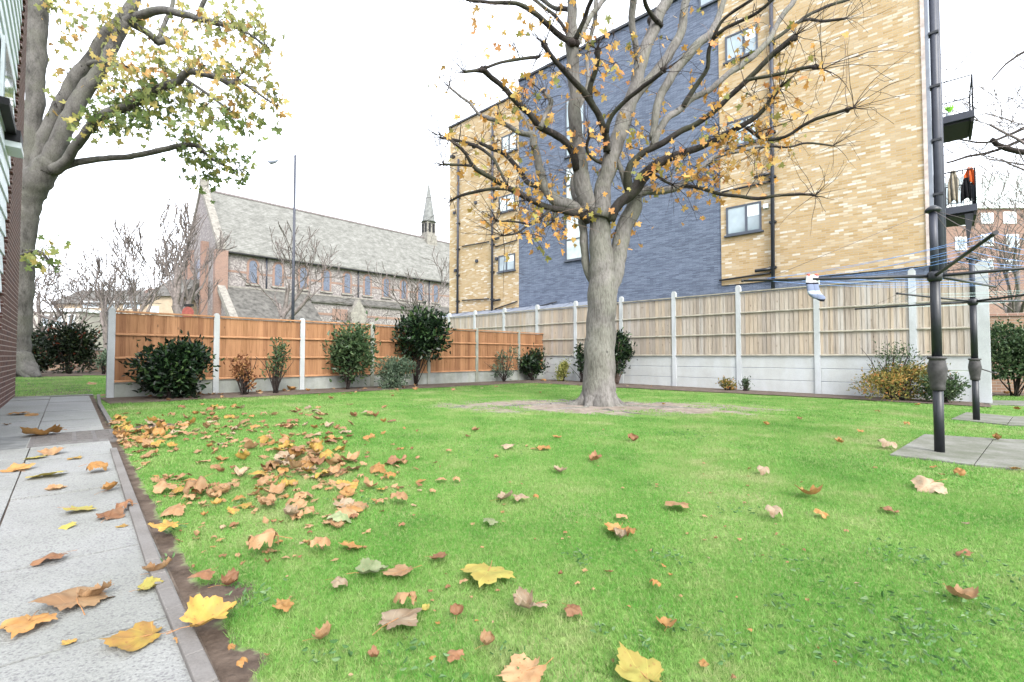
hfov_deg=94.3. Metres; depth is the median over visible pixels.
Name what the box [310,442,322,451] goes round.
fallen leaf
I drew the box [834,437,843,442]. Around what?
fallen leaf
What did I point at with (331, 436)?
fallen leaf
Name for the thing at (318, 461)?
fallen leaf
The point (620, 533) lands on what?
fallen leaf
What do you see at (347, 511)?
fallen leaf
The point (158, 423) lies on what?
fallen leaf
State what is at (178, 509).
fallen leaf
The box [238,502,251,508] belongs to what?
fallen leaf
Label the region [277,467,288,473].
fallen leaf
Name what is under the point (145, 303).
bare tree
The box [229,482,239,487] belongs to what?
fallen leaf
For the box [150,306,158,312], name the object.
window
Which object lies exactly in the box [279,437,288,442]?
fallen leaf
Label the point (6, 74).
window
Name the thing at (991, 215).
window
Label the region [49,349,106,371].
garden wall
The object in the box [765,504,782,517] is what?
fallen leaf
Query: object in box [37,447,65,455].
fallen leaf
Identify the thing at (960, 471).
fallen leaf
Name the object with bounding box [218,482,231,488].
fallen leaf
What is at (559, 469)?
fallen leaf
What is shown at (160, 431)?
fallen leaf
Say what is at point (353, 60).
sky
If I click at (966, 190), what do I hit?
hanging garment
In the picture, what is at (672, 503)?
fallen leaf
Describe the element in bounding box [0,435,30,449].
paving slab
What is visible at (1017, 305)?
bare tree
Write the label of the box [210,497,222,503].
fallen leaf
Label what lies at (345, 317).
bare tree
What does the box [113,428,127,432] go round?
fallen leaf
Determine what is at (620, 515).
fallen leaf
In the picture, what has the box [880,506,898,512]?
fallen leaf
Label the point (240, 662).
fallen leaf
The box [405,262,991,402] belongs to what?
fence
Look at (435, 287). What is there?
window
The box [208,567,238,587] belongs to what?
fallen leaf
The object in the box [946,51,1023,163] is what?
bare tree
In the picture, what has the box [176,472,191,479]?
fallen leaf
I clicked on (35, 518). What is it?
path
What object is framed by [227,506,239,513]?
fallen leaf
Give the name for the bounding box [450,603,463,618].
fallen leaf
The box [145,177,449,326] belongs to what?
church
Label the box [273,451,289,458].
fallen leaf
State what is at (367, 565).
fallen leaf
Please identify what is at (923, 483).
fallen leaf
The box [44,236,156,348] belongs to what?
bare tree
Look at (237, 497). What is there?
fallen leaf
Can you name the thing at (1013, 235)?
window
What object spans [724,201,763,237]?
window
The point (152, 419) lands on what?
fallen leaf
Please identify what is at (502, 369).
shrub
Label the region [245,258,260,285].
window
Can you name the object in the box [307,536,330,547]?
fallen leaf
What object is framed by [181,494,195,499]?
fallen leaf
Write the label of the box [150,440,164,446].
fallen leaf
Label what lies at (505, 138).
window
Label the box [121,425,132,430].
fallen leaf
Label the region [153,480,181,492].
fallen leaf
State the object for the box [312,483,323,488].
fallen leaf
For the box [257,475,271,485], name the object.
fallen leaf
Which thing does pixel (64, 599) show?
fallen leaf
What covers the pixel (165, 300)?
house
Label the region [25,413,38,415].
fallen leaf
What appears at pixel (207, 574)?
fallen leaf
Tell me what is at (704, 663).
fallen leaf
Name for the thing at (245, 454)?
fallen leaf
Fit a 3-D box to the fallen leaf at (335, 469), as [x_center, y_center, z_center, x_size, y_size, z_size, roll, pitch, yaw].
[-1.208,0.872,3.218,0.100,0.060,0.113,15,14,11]
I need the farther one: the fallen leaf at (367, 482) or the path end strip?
the path end strip
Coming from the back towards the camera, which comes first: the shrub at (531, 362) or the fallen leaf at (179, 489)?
the shrub at (531, 362)
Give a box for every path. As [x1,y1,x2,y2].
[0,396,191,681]
[987,400,1023,405]
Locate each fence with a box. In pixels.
[105,307,549,397]
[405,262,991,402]
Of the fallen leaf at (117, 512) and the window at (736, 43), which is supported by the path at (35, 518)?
the fallen leaf at (117, 512)
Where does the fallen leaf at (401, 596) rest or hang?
on the lawn at (213, 633)
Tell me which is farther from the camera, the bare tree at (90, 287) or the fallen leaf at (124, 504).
the bare tree at (90, 287)
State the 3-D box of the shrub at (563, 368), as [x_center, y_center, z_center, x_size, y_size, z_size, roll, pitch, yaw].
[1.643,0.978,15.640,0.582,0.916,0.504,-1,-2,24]
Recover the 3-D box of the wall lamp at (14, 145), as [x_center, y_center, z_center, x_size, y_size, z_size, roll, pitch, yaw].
[-6.815,-2.650,6.201,0.590,0.240,0.480,2,-2,-43]
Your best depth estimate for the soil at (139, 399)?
10.96 m
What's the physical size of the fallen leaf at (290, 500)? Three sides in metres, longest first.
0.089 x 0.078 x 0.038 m
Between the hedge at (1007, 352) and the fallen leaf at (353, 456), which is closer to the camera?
the fallen leaf at (353, 456)
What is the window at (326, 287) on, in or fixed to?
in the church
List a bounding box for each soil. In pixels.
[41,370,1023,406]
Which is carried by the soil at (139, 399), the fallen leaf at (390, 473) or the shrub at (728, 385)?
the shrub at (728, 385)
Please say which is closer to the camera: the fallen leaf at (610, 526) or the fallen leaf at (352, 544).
the fallen leaf at (352, 544)
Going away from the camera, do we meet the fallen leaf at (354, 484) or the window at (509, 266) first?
the fallen leaf at (354, 484)
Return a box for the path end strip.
[13,394,92,397]
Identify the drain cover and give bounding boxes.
[27,429,118,447]
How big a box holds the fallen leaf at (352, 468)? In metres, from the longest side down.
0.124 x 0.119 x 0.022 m
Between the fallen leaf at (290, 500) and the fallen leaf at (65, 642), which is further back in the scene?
the fallen leaf at (290, 500)
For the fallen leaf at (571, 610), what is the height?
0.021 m
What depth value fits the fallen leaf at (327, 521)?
2.27 m
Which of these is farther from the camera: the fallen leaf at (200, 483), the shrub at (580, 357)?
the shrub at (580, 357)
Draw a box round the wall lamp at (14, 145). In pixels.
[4,130,23,158]
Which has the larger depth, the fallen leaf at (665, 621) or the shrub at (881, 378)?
the shrub at (881, 378)
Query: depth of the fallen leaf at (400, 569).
1.76 m
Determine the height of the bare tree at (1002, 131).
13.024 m
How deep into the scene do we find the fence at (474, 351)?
10.55 m
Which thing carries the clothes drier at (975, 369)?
on the drier paving at (999, 419)
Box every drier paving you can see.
[890,434,1023,470]
[951,412,1023,426]
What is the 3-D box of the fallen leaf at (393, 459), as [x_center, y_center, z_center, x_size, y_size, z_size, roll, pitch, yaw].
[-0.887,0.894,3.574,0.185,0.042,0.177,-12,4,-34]
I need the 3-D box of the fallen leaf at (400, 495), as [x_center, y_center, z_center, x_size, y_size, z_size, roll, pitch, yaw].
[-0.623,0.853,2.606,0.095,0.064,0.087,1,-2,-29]
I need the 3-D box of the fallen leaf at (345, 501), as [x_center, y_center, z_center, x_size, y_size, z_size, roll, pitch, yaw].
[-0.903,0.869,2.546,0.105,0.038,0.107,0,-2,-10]
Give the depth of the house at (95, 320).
45.57 m
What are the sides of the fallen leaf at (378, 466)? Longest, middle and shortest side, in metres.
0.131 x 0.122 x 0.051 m
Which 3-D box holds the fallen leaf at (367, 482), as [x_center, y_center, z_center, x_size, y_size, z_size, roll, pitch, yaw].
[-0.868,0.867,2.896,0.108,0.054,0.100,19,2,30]
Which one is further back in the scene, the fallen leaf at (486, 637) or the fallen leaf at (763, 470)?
the fallen leaf at (763, 470)
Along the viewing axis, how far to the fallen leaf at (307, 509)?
2.36 m
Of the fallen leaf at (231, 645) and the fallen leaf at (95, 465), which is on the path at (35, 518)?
the fallen leaf at (95, 465)
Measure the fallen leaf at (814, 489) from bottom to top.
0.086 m
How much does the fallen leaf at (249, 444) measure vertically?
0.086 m
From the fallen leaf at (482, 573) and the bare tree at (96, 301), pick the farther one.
the bare tree at (96, 301)
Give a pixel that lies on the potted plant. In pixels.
(948, 109)
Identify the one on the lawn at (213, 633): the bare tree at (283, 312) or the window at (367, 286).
the bare tree at (283, 312)
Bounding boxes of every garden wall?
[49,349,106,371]
[990,313,1023,392]
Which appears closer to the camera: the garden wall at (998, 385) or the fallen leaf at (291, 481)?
the fallen leaf at (291, 481)
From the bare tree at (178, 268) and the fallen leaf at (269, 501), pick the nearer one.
the fallen leaf at (269, 501)
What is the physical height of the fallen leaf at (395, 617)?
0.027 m
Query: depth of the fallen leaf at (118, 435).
4.27 m
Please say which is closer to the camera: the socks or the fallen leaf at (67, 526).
the fallen leaf at (67, 526)
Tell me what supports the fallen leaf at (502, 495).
on the lawn at (213, 633)
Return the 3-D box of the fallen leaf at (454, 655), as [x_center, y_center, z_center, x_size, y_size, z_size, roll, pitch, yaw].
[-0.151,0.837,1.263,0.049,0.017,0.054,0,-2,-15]
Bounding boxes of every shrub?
[92,348,106,373]
[119,329,223,398]
[223,351,260,394]
[255,337,293,392]
[320,310,385,388]
[370,352,419,388]
[391,301,455,385]
[488,344,523,381]
[517,343,551,379]
[552,357,571,380]
[571,339,583,381]
[615,327,637,383]
[715,375,740,389]
[738,375,754,390]
[846,360,957,402]
[861,336,929,398]
[912,371,970,402]
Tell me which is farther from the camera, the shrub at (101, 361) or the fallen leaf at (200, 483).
the shrub at (101, 361)
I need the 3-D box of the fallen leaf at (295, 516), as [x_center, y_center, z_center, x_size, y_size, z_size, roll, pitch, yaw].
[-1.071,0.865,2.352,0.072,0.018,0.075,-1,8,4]
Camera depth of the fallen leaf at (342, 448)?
4.00 m
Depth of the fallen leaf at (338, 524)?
2.24 m
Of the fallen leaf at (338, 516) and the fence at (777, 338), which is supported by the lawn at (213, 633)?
the fallen leaf at (338, 516)
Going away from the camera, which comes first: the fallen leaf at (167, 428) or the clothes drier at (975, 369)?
the fallen leaf at (167, 428)
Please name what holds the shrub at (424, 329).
on the soil at (139, 399)
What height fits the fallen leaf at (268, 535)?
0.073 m
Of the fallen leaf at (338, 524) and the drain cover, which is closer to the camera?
the fallen leaf at (338, 524)
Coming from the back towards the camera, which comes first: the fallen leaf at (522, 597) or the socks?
the socks
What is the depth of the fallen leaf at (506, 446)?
4.17 m
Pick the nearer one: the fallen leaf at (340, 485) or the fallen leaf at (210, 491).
the fallen leaf at (210, 491)
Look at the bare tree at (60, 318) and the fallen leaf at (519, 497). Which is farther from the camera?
the bare tree at (60, 318)
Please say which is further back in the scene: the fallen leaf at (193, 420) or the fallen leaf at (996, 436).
the fallen leaf at (193, 420)
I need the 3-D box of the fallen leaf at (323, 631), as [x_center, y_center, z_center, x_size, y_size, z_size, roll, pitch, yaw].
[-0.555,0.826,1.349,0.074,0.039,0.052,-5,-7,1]
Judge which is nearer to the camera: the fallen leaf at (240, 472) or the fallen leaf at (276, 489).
the fallen leaf at (276, 489)
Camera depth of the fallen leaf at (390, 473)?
3.09 m
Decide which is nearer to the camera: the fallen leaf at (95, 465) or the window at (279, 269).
the fallen leaf at (95, 465)
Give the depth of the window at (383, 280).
67.45 m
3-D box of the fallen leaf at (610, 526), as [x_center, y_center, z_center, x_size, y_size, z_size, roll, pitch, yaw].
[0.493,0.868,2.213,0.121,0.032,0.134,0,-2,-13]
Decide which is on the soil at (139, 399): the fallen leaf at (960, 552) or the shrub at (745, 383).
the shrub at (745, 383)
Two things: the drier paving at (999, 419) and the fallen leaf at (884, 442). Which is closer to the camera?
the fallen leaf at (884, 442)
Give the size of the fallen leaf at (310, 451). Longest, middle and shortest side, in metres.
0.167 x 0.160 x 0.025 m
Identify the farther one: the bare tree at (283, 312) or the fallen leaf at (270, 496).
the bare tree at (283, 312)
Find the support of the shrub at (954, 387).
on the soil at (139, 399)
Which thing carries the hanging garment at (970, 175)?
hanging from the apartment building at (896, 176)
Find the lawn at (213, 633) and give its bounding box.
[15,375,1023,681]
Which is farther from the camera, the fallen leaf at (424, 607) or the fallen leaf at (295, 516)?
the fallen leaf at (295, 516)
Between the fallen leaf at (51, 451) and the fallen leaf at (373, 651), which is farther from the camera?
the fallen leaf at (51, 451)
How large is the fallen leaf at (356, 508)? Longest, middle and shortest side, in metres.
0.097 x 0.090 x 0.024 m
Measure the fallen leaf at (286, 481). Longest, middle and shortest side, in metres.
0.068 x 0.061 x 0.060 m
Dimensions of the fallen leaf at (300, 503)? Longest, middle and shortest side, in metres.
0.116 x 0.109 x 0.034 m
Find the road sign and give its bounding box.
[182,304,193,316]
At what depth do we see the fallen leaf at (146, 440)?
4.11 m
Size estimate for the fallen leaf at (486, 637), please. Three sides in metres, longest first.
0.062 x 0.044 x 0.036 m
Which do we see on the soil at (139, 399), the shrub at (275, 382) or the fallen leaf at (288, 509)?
the shrub at (275, 382)
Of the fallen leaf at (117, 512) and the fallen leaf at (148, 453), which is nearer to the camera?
the fallen leaf at (117, 512)
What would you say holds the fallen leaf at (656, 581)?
on the lawn at (213, 633)
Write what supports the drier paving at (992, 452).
on the lawn at (213, 633)
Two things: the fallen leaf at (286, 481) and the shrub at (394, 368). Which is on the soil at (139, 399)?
the shrub at (394, 368)
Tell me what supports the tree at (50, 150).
on the lawn at (213, 633)
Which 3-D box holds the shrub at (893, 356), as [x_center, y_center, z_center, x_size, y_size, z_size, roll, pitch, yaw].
[7.982,0.551,9.866,1.080,1.361,0.903,0,-2,0]
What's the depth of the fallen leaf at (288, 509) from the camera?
2.35 m
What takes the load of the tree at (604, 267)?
on the lawn at (213, 633)
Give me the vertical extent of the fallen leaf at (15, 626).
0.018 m
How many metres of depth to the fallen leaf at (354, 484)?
2.91 m
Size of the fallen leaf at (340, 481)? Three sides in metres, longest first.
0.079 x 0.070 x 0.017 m
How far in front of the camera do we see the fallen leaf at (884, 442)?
4.35 m
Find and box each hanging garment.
[947,170,958,203]
[960,177,971,201]
[964,167,973,184]
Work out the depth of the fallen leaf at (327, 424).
5.30 m
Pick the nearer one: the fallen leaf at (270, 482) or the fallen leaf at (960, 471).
the fallen leaf at (270, 482)
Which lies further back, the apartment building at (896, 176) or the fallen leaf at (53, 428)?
the apartment building at (896, 176)
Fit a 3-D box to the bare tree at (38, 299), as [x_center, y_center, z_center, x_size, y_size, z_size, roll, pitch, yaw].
[-31.101,-2.181,30.872,6.078,7.533,7.615,1,-2,-24]
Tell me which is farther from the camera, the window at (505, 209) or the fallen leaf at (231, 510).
the window at (505, 209)
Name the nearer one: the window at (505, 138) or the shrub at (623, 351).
the shrub at (623, 351)
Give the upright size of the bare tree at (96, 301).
7.514 m
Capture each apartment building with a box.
[442,0,978,382]
[946,176,1023,312]
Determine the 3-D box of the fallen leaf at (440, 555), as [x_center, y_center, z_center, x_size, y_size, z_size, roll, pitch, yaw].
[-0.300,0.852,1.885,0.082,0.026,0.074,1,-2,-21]
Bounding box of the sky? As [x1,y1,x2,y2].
[33,0,1023,307]
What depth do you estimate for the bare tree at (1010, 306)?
20.68 m
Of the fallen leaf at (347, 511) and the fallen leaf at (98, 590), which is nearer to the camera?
the fallen leaf at (98, 590)
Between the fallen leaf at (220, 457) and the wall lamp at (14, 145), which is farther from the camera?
the wall lamp at (14, 145)
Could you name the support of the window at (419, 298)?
in the church
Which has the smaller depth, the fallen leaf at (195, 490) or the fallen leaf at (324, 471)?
the fallen leaf at (195, 490)
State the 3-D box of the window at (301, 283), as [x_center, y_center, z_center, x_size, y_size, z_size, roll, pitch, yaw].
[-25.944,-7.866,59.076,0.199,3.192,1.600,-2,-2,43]
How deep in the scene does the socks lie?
4.68 m
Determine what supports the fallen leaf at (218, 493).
on the lawn at (213, 633)
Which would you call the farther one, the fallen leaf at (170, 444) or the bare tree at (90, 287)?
the bare tree at (90, 287)
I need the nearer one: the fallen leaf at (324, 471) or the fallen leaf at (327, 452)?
the fallen leaf at (324, 471)
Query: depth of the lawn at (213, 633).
1.91 m
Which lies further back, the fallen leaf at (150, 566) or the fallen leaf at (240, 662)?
the fallen leaf at (150, 566)
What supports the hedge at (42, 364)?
on the lawn at (213, 633)
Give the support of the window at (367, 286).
in the church
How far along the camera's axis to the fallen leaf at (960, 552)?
1.99 m
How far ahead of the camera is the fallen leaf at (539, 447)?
4.17 m
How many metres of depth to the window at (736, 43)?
15.40 m
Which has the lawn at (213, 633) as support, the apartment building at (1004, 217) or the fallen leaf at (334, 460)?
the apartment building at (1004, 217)
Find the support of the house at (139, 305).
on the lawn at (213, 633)
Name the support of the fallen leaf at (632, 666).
on the lawn at (213, 633)
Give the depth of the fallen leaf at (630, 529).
2.16 m
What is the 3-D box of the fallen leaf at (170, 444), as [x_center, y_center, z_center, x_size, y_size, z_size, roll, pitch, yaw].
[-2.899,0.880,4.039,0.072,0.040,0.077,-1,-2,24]
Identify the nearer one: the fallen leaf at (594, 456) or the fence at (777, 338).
the fallen leaf at (594, 456)
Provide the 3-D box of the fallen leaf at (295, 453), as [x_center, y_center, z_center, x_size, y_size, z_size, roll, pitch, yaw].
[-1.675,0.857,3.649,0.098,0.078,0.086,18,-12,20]
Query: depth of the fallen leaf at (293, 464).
3.12 m
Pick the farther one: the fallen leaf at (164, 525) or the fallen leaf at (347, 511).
the fallen leaf at (347, 511)
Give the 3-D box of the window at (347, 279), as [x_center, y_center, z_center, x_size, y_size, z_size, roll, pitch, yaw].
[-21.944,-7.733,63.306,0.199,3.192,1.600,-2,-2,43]
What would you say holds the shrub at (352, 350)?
on the soil at (139, 399)
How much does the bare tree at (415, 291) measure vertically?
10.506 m
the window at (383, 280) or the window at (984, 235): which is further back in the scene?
the window at (383, 280)
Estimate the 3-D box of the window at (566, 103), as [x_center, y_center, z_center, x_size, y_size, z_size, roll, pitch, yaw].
[2.599,-8.954,19.720,1.081,2.521,0.088,-2,-2,42]
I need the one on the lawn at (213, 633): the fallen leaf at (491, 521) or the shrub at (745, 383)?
the fallen leaf at (491, 521)
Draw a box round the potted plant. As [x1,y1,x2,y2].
[944,103,954,115]
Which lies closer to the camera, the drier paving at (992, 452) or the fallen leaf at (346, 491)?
the fallen leaf at (346, 491)
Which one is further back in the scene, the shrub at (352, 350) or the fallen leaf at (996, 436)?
the shrub at (352, 350)
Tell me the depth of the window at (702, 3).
16.18 m
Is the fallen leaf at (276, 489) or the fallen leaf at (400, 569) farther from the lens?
the fallen leaf at (276, 489)
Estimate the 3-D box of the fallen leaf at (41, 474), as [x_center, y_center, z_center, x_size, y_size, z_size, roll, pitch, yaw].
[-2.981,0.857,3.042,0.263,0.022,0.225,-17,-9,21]
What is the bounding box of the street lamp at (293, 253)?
[268,155,295,321]
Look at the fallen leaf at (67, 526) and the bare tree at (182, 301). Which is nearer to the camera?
the fallen leaf at (67, 526)
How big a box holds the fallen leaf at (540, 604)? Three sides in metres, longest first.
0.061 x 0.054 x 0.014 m
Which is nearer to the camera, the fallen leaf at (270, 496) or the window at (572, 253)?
the fallen leaf at (270, 496)
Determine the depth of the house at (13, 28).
6.95 m
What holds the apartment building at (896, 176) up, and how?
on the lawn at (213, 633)
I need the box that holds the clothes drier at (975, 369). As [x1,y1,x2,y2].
[855,255,1023,419]
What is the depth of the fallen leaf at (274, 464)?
3.29 m
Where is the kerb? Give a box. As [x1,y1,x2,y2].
[97,394,218,681]
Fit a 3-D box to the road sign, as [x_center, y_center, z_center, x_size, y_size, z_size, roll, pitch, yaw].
[-16.435,-0.238,24.099,0.600,3.280,0.160,0,-2,0]
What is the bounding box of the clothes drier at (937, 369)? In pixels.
[741,205,1023,452]
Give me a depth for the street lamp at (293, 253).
26.13 m
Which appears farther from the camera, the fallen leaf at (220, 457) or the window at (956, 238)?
the window at (956, 238)
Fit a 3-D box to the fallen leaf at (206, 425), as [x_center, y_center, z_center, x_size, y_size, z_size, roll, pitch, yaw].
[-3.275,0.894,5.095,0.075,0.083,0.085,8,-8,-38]
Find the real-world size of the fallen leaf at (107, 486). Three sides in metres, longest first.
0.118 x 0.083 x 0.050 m
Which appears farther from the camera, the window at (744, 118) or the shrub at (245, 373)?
the window at (744, 118)
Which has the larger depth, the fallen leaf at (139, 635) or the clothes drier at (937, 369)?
the clothes drier at (937, 369)
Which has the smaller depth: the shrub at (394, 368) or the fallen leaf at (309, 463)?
the fallen leaf at (309, 463)
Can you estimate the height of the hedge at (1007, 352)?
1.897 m
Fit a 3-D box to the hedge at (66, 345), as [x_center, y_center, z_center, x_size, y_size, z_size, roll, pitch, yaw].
[-16.080,0.096,17.216,2.256,2.301,1.702,2,-2,-42]
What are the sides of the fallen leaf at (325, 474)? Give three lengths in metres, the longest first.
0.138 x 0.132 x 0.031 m
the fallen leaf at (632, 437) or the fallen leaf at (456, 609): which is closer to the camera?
the fallen leaf at (456, 609)
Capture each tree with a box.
[16,0,295,377]
[33,246,104,330]
[33,262,120,333]
[33,264,90,330]
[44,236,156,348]
[51,271,163,317]
[99,214,187,314]
[127,195,207,316]
[145,208,237,316]
[234,221,346,321]
[325,305,373,324]
[332,246,449,326]
[390,0,914,414]
[941,28,1023,170]
[944,142,1023,312]
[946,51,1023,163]
[946,166,1023,312]
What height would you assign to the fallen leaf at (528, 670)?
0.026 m
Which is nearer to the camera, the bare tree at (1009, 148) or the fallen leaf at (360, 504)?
the fallen leaf at (360, 504)
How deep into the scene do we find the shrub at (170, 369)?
8.23 m
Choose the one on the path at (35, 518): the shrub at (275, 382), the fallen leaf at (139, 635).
the fallen leaf at (139, 635)
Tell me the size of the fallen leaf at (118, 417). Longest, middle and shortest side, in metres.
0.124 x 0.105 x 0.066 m
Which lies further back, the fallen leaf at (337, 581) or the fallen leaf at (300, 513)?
the fallen leaf at (300, 513)
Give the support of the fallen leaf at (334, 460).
on the fallen leaf
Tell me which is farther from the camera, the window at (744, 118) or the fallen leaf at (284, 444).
the window at (744, 118)
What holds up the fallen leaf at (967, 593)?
on the lawn at (213, 633)
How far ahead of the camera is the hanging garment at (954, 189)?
14.07 m
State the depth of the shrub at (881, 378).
9.53 m
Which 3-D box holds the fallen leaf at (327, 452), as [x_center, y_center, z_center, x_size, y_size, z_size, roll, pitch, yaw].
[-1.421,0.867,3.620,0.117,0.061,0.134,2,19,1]
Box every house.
[0,0,27,407]
[33,308,126,348]
[50,290,146,314]
[142,279,199,316]
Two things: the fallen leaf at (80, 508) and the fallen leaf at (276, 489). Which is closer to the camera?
the fallen leaf at (80, 508)
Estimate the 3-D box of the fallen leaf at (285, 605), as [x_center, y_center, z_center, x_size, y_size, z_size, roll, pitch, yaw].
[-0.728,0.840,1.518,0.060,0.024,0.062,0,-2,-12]
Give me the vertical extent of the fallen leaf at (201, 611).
0.067 m
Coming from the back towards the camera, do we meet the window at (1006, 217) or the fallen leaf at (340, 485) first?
the window at (1006, 217)
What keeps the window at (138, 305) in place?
in the house at (139, 305)
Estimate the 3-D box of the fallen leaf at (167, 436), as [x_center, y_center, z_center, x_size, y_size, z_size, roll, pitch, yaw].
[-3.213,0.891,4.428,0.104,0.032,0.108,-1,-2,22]
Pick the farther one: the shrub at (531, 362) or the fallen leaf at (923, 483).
the shrub at (531, 362)
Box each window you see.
[0,34,16,134]
[123,301,139,308]
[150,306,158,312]
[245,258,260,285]
[271,262,285,288]
[296,265,308,290]
[320,268,332,292]
[341,271,352,295]
[362,274,372,297]
[381,277,390,298]
[399,279,408,300]
[416,281,423,301]
[431,283,439,303]
[496,253,515,273]
[497,193,515,214]
[501,132,517,153]
[563,98,585,158]
[563,167,580,262]
[697,0,717,9]
[723,23,757,65]
[724,115,758,150]
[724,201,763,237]
[955,237,966,249]
[980,213,993,223]
[980,234,993,245]
[1003,212,1016,223]
[1006,234,1018,247]
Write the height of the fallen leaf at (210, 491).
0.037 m
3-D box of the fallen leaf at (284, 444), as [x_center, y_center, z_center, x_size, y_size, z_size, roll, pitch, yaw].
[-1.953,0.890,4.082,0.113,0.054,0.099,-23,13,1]
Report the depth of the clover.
1.41 m
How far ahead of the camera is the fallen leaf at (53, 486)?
2.77 m
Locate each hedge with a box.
[31,312,106,373]
[31,331,55,372]
[990,317,1023,396]
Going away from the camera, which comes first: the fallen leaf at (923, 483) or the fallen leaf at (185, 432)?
the fallen leaf at (923, 483)
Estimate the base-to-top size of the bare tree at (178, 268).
11.256 m
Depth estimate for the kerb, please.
1.55 m
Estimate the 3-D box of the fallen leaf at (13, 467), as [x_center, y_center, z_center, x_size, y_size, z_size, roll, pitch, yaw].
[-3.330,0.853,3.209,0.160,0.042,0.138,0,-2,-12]
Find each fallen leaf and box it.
[0,463,35,471]
[0,610,57,638]
[20,424,66,434]
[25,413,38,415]
[25,471,63,477]
[28,586,114,614]
[30,550,74,565]
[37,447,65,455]
[45,484,66,489]
[57,505,94,510]
[58,521,76,529]
[61,638,76,644]
[77,580,111,596]
[81,461,107,470]
[94,481,117,494]
[96,506,124,519]
[100,621,171,650]
[113,415,124,419]
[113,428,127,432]
[115,499,136,508]
[116,433,125,438]
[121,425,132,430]
[130,576,162,591]
[140,450,154,458]
[140,556,171,574]
[142,438,153,445]
[147,416,157,421]
[148,519,187,531]
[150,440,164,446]
[152,428,165,435]
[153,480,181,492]
[155,420,166,427]
[160,434,173,438]
[160,503,185,516]
[163,426,173,431]
[166,594,236,634]
[167,441,177,446]
[171,486,183,492]
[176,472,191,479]
[177,430,189,434]
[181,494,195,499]
[183,473,212,497]
[185,417,195,423]
[188,567,216,579]
[191,487,205,493]
[203,421,210,427]
[205,488,215,493]
[207,490,221,497]
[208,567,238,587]
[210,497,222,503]
[212,485,229,492]
[215,455,228,459]
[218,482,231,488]
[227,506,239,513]
[227,643,235,649]
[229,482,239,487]
[231,495,245,501]
[234,465,248,476]
[235,449,249,459]
[236,657,247,667]
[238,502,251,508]
[243,440,259,448]
[248,470,267,475]
[248,528,291,549]
[257,435,268,442]
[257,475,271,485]
[257,493,277,504]
[260,498,274,506]
[263,482,285,493]
[264,460,281,468]
[265,477,277,484]
[272,454,294,463]
[272,598,295,611]
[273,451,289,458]
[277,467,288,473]
[278,440,289,448]
[278,477,288,487]
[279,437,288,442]
[281,479,297,485]
[283,503,299,514]
[285,496,300,504]
[286,498,307,508]
[288,446,301,456]
[288,457,305,468]
[289,514,303,520]
[291,446,303,450]
[293,491,306,498]
[293,509,303,516]
[300,460,314,468]
[303,466,318,470]
[303,506,314,513]
[304,447,323,453]
[304,620,331,640]
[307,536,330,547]
[309,438,320,444]
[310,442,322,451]
[310,456,324,464]
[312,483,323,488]
[313,469,329,478]
[319,449,332,457]
[320,473,332,476]
[322,518,334,523]
[324,434,342,439]
[325,421,333,426]
[325,463,340,473]
[326,453,341,464]
[327,511,351,522]
[327,576,347,587]
[330,520,345,527]
[332,445,344,450]
[333,497,354,506]
[334,482,350,488]
[335,507,358,520]
[336,480,346,483]
[339,486,355,496]
[340,540,361,547]
[341,450,359,460]
[346,466,359,469]
[346,480,358,488]
[346,505,362,511]
[347,557,387,573]
[352,501,368,509]
[363,476,377,486]
[367,644,379,656]
[369,462,385,472]
[372,608,421,634]
[383,471,395,478]
[383,564,420,575]
[384,455,405,464]
[390,491,407,500]
[393,591,416,604]
[421,603,430,610]
[424,552,446,558]
[447,648,463,662]
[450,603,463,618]
[460,561,514,587]
[476,628,494,648]
[483,518,498,524]
[491,490,512,500]
[496,652,553,681]
[500,444,514,448]
[513,493,528,500]
[513,586,546,608]
[532,602,548,607]
[536,445,550,449]
[554,465,566,471]
[563,603,582,616]
[589,450,601,460]
[604,522,632,531]
[613,527,626,537]
[615,641,663,681]
[616,514,627,518]
[627,527,636,535]
[628,433,638,440]
[649,578,660,585]
[656,616,676,627]
[665,501,690,507]
[698,658,708,666]
[757,465,769,475]
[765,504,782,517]
[794,483,823,494]
[814,508,828,517]
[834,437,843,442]
[877,438,896,448]
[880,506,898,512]
[910,475,947,493]
[945,583,979,598]
[953,467,966,475]
[955,548,972,555]
[992,433,1001,438]
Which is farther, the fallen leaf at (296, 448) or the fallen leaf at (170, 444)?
the fallen leaf at (170, 444)
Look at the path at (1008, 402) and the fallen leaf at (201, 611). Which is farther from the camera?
the path at (1008, 402)
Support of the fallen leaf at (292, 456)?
on the fallen leaf at (274, 464)
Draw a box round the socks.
[806,274,824,301]
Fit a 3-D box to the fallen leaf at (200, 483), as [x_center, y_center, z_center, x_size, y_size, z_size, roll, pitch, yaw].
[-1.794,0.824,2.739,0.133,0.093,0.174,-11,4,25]
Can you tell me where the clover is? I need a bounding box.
[160,429,1023,681]

